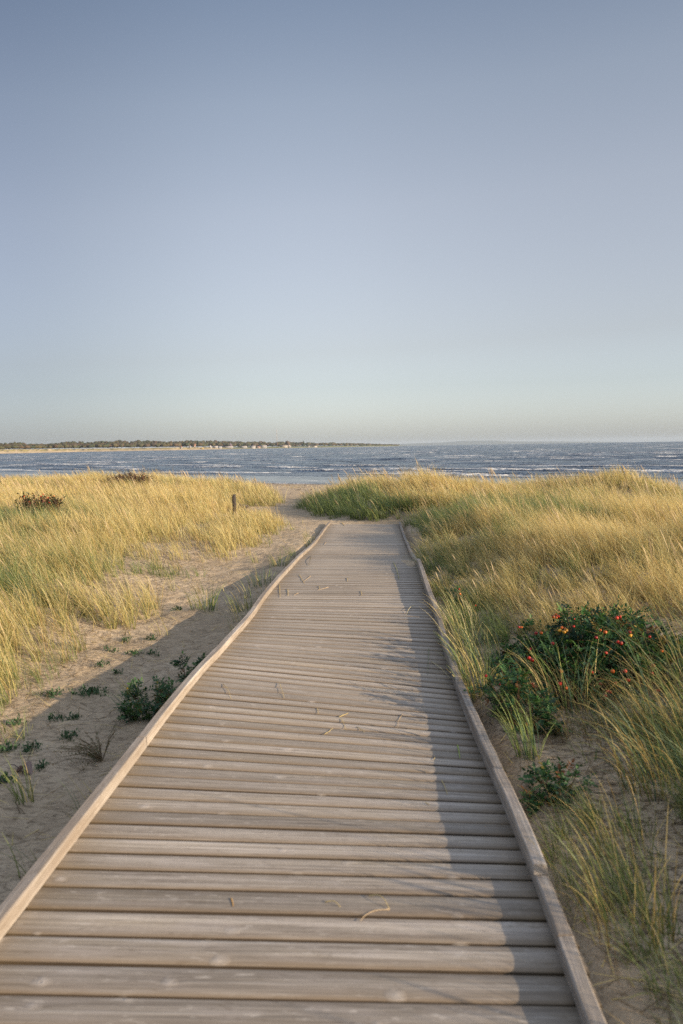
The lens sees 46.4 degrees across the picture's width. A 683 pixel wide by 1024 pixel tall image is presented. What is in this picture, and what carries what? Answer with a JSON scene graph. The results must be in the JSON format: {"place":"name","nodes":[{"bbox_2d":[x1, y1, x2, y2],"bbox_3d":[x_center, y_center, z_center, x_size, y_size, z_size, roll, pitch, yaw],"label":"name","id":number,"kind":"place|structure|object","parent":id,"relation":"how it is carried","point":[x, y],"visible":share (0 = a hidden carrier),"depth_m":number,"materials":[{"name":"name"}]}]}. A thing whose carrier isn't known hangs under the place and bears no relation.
{"place":"outdoors","nodes":[
{"label":"outdoors","id":0,"kind":"place"},
{"bbox_2d":[0,445,398,453],"bbox_3d":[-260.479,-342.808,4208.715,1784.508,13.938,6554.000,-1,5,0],"label":"shore","id":1,"kind":"structure","parent":0,"point":[3,451],"depth_m":2479.10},
{"bbox_2d":[0,440,399,448],"bbox_3d":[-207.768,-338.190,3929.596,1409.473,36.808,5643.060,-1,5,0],"label":"coastal woods","id":2,"kind":"object","parent":1,"relation":"on","point":[100,444],"visible":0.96,"depth_m":2689.00,"materials":[{"name":"green plant"}]},
{"bbox_2d":[0,477,682,1023],"bbox_3d":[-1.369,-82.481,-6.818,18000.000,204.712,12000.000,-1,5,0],"label":"ground","id":3,"kind":"structure","parent":0,"point":[204,627],"depth_m":5.36,"materials":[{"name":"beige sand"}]},
{"bbox_2d":[0,770,15,782],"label":"sand herb","id":4,"kind":"object","parent":3,"relation":"on","point":[7,776],"visible":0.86,"depth_m":4.47,"materials":[{"name":"green plant"}]},
{"bbox_2d":[0,739,19,753],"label":"sand herb","id":5,"kind":"object","parent":3,"relation":"on","point":[2,747],"visible":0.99,"depth_m":4.99,"materials":[{"name":"green plant"}]},
{"bbox_2d":[6,714,26,725],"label":"sand herb","id":6,"kind":"object","parent":3,"relation":"on","point":[16,720],"visible":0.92,"depth_m":5.52,"materials":[{"name":"green plant"}]},
{"bbox_2d":[0,753,38,804],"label":"grass tuft","id":7,"kind":"object","parent":3,"relation":"on","point":[22,796],"visible":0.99,"depth_m":4.23,"materials":[{"name":"green plant"}]},
{"bbox_2d":[10,761,31,774],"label":"dry leaf","id":8,"kind":"object","parent":3,"relation":"on","point":[27,766],"visible":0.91,"depth_m":4.64,"materials":[{"name":"beige plant"}]},
{"bbox_2d":[22,739,42,754],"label":"sand herb","id":9,"kind":"object","parent":3,"relation":"on","point":[28,748],"visible":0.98,"depth_m":4.98,"materials":[{"name":"green plant"}]},
{"bbox_2d":[14,491,65,515],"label":"rose bush","id":10,"kind":"object","parent":3,"relation":"on","point":[48,500],"visible":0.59,"depth_m":18.92,"materials":[{"name":"brown plant"}]},
{"bbox_2d":[35,759,48,771],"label":"sand herb","id":11,"kind":"object","parent":3,"relation":"on","point":[38,766],"visible":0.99,"depth_m":4.71,"materials":[{"name":"green plant"}]},
{"bbox_2d":[41,686,64,698],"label":"sand herb","id":12,"kind":"object","parent":3,"relation":"on","point":[52,693],"visible":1,"depth_m":6.14,"materials":[{"name":"green plant"}]},
{"bbox_2d":[41,712,66,721],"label":"sand herb","id":13,"kind":"object","parent":3,"relation":"on","point":[50,717],"visible":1,"depth_m":5.59,"materials":[{"name":"green plant"}]},
{"bbox_2d":[58,728,80,741],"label":"sand herb","id":14,"kind":"object","parent":3,"relation":"on","point":[66,735],"visible":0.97,"depth_m":5.18,"materials":[{"name":"green plant"}]},
{"bbox_2d":[65,711,81,720],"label":"sand herb","id":15,"kind":"object","parent":3,"relation":"on","point":[76,716],"visible":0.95,"depth_m":5.62,"materials":[{"name":"green plant"}]},
{"bbox_2d":[44,721,116,773],"bbox_3d":[-1.592,1.421,4.832,0.320,0.176,0.583,0,5,9],"label":"dry sprig","id":16,"kind":"object","parent":3,"relation":"on","point":[98,758],"visible":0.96,"depth_m":4.82,"materials":[{"name":"brown plant"}]},
{"bbox_2d":[67,684,108,696],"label":"sand herb","id":17,"kind":"object","parent":3,"relation":"on","point":[90,690],"visible":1,"depth_m":6.22,"materials":[{"name":"green plant"}]},
{"bbox_2d":[95,659,109,667],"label":"sand herb","id":18,"kind":"object","parent":3,"relation":"on","point":[97,663],"visible":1,"depth_m":7.01,"materials":[{"name":"green plant"}]},
{"bbox_2d":[104,645,118,652],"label":"sand herb","id":19,"kind":"object","parent":3,"relation":"on","point":[106,646],"visible":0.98,"depth_m":7.52,"materials":[{"name":"green plant"}]},
{"bbox_2d":[112,668,122,673],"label":"sand herb","id":20,"kind":"object","parent":3,"relation":"on","point":[116,672],"visible":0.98,"depth_m":6.79,"materials":[{"name":"green plant"}]},
{"bbox_2d":[122,633,131,642],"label":"sand herb","id":21,"kind":"object","parent":3,"relation":"on","point":[124,639],"visible":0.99,"depth_m":7.97,"materials":[{"name":"green plant"}]},
{"bbox_2d":[107,470,152,485],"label":"thorn bush","id":22,"kind":"object","parent":3,"relation":"on","point":[139,478],"visible":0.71,"depth_m":40.78,"materials":[{"name":"brown plant"}]},
{"bbox_2d":[99,673,166,723],"bbox_3d":[-1.468,1.292,5.575,0.519,0.346,0.567,-3,5,-25],"label":"grass tuft","id":23,"kind":"object","parent":3,"relation":"on","point":[133,704],"visible":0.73,"depth_m":5.55,"materials":[{"name":"green plant"}]},
{"bbox_2d":[125,649,144,656],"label":"sand herb","id":24,"kind":"object","parent":3,"relation":"on","point":[133,652],"visible":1,"depth_m":7.48,"materials":[{"name":"green plant"}]},
{"bbox_2d":[113,675,176,722],"bbox_3d":[-1.372,1.369,5.719,0.510,0.407,0.707,-1,5,0],"label":"rose sapling","id":25,"kind":"object","parent":3,"relation":"on","point":[161,691],"visible":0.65,"depth_m":5.65,"materials":[{"name":"green plant"}]},
{"bbox_2d":[144,634,156,640],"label":"sand herb","id":26,"kind":"object","parent":3,"relation":"on","point":[152,637],"visible":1,"depth_m":7.99,"materials":[{"name":"green plant"}]},
{"bbox_2d":[147,649,161,656],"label":"sand herb","id":27,"kind":"object","parent":3,"relation":"on","point":[149,653],"visible":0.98,"depth_m":7.46,"materials":[{"name":"green plant"}]},
{"bbox_2d":[2,477,330,496],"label":"washed up seaweed","id":28,"kind":"object","parent":3,"relation":"on","point":[282,485],"visible":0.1,"depth_m":60.33,"materials":[{"name":"brown plant"}]},
{"bbox_2d":[170,651,205,682],"bbox_3d":[-1.233,1.317,6.523,0.388,0.348,0.632,-1,5,0],"label":"rose sapling","id":29,"kind":"object","parent":3,"relation":"on","point":[176,663],"visible":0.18,"depth_m":6.59,"materials":[{"name":"green plant"}]},
{"bbox_2d":[186,579,225,612],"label":"grass tuft","id":30,"kind":"object","parent":3,"relation":"on","point":[211,607],"visible":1,"depth_m":9.44,"materials":[{"name":"green plant"}]},
{"bbox_2d":[232,494,235,514],"bbox_3d":[-3.377,-0.107,25.076,0.139,0.911,0.136,-1,5,0],"label":"old post","id":31,"kind":"object","parent":3,"relation":"on","point":[234,500],"visible":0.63,"depth_m":25.01,"materials":[{"name":"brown wood"}]},
{"bbox_2d":[224,591,254,613],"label":"grass tuft","id":32,"kind":"object","parent":3,"relation":"on","point":[239,603],"visible":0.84,"depth_m":9.16,"materials":[{"name":"green plant"}]},
{"bbox_2d":[242,567,277,586],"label":"grass tuft","id":33,"kind":"object","parent":3,"relation":"on","point":[260,583],"visible":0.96,"depth_m":10.72,"materials":[{"name":"plant"}]},
{"bbox_2d":[266,546,290,566],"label":"grass tuft","id":34,"kind":"object","parent":3,"relation":"on","point":[273,564],"visible":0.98,"depth_m":12.54,"materials":[{"name":"plant"}]},
{"bbox_2d":[0,522,607,1023],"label":"boardwalk","id":35,"kind":"structure","parent":3,"relation":"on","point":[272,806],"depth_m":3.26,"materials":[{"name":"brown wood"}]},
{"bbox_2d":[401,560,415,566],"bbox_3d":[1.105,0.804,12.473,0.292,0.072,1.247,-1,5,0],"label":"sand heap","id":36,"kind":"object","parent":35,"relation":"on","point":[409,563],"visible":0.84,"depth_m":12.38,"materials":[{"name":"beige sand"}]},
{"bbox_2d":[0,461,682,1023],"bbox_3d":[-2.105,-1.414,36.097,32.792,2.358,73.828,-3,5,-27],"label":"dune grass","id":37,"kind":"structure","parent":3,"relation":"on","point":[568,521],"depth_m":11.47,"materials":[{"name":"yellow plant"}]},
{"bbox_2d":[426,596,480,653],"bbox_3d":[0.987,1.025,7.181,0.553,0.486,0.574,-1,5,0],"label":"grass tuft","id":38,"kind":"object","parent":3,"relation":"on","point":[454,632],"visible":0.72,"depth_m":7.22,"materials":[{"name":"plant"}]},
{"bbox_2d":[426,590,484,631],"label":"grass tuft","id":39,"kind":"object","parent":3,"relation":"on","point":[471,613],"visible":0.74,"depth_m":8.02,"materials":[{"name":"plant"}]},
{"bbox_2d":[442,586,476,608],"bbox_3d":[1.431,1.004,8.813,0.346,0.344,0.757,-3,5,-21],"label":"rose sapling","id":40,"kind":"object","parent":3,"relation":"on","point":[458,588],"visible":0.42,"depth_m":8.99,"materials":[{"name":"green plant"}]},
{"bbox_2d":[435,617,502,676],"bbox_3d":[1.030,1.094,6.608,0.605,0.445,0.692,-1,5,0],"label":"grass tuft","id":41,"kind":"object","parent":3,"relation":"on","point":[474,651],"visible":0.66,"depth_m":6.58,"materials":[{"name":"green plant"}]},
{"bbox_2d":[436,626,515,701],"bbox_3d":[1.022,1.131,6.035,0.626,0.546,0.621,-2,5,-15],"label":"grass tuft","id":42,"kind":"object","parent":3,"relation":"on","point":[473,696],"visible":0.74,"depth_m":5.97,"materials":[{"name":"green plant"}]},
{"bbox_2d":[463,654,571,736],"bbox_3d":[1.173,1.240,5.337,0.492,0.511,1.020,-2,5,-12],"label":"rose sapling","id":43,"kind":"object","parent":3,"relation":"on","point":[504,682],"visible":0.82,"depth_m":5.22,"materials":[{"name":"green plant"}]},
{"bbox_2d":[484,688,554,760],"bbox_3d":[1.030,1.215,4.565,0.445,0.416,0.478,-1,5,0],"label":"grass tuft","id":44,"kind":"object","parent":3,"relation":"on","point":[533,746],"visible":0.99,"depth_m":4.55,"materials":[{"name":"green plant"}]},
{"bbox_2d":[518,756,597,816],"bbox_3d":[1.079,1.404,3.986,0.423,0.365,0.423,-1,5,0],"label":"rose sapling","id":45,"kind":"object","parent":3,"relation":"on","point":[547,775],"visible":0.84,"depth_m":4.01,"materials":[{"name":"green plant"}]},
{"bbox_2d":[486,626,634,716],"bbox_3d":[1.519,1.114,5.637,1.178,0.632,1.101,-1,5,0],"label":"grass tuft","id":46,"kind":"object","parent":3,"relation":"on","point":[579,698],"visible":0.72,"depth_m":5.54,"materials":[{"name":"green plant"}]},
{"bbox_2d":[468,638,682,755],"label":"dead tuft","id":47,"kind":"object","parent":3,"relation":"on","point":[584,699],"visible":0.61,"depth_m":5.34,"materials":[{"name":"green plant"}]},
{"bbox_2d":[477,595,682,713],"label":"rose bush","id":48,"kind":"object","parent":3,"relation":"on","point":[583,632],"visible":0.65,"depth_m":6.15,"materials":[{"name":"green plant"}]},
{"bbox_2d":[530,787,682,953],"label":"grass tuft","id":49,"kind":"object","parent":3,"relation":"on","point":[671,931],"visible":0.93,"depth_m":2.88,"materials":[{"name":"green plant"}]},
{"bbox_2d":[554,762,673,870],"bbox_3d":[1.209,1.321,3.437,0.440,0.355,0.552,3,6,40],"label":"grass tuft","id":50,"kind":"object","parent":3,"relation":"on","point":[597,839],"visible":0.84,"depth_m":3.45,"materials":[{"name":"green plant"}]},
{"bbox_2d":[568,682,682,803],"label":"grass tuft","id":51,"kind":"object","parent":3,"relation":"on","point":[642,772],"visible":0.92,"depth_m":4.09,"materials":[{"name":"green plant"}]},
{"bbox_2d":[579,585,682,709],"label":"grass tuft","id":52,"kind":"object","parent":3,"relation":"on","point":[675,683],"visible":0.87,"depth_m":5.34,"materials":[{"name":"green plant"}]},
{"bbox_2d":[586,636,682,754],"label":"grass tuft","id":53,"kind":"object","parent":3,"relation":"on","point":[663,713],"visible":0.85,"depth_m":4.74,"materials":[{"name":"green plant"}]},
{"bbox_2d":[615,545,682,667],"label":"grass tuft","id":54,"kind":"object","parent":3,"relation":"on","point":[670,615],"visible":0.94,"depth_m":5.91,"materials":[{"name":"yellow plant"}]},
{"bbox_2d":[637,732,682,810],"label":"grass tuft","id":55,"kind":"object","parent":3,"relation":"on","point":[668,755],"visible":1,"depth_m":3.55,"materials":[{"name":"yellow plant"}]},
{"bbox_2d":[0,441,682,487],"bbox_3d":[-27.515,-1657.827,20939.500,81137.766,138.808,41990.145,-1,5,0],"label":"sea","id":56,"kind":"structure","parent":0,"point":[318,465],"depth_m":170.83,"materials":[{"name":"liquid"}]},
{"bbox_2d":[0,0,682,448],"label":"sky","id":57,"kind":"structure","parent":0,"point":[315,221],"materials":[{"name":"blue"}]},
{"bbox_2d":[399,440,614,445],"bbox_3d":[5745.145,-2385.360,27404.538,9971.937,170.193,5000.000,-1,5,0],"label":"hills","id":58,"kind":"structure","parent":0,"point":[479,443],"depth_m":26219.81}
]}

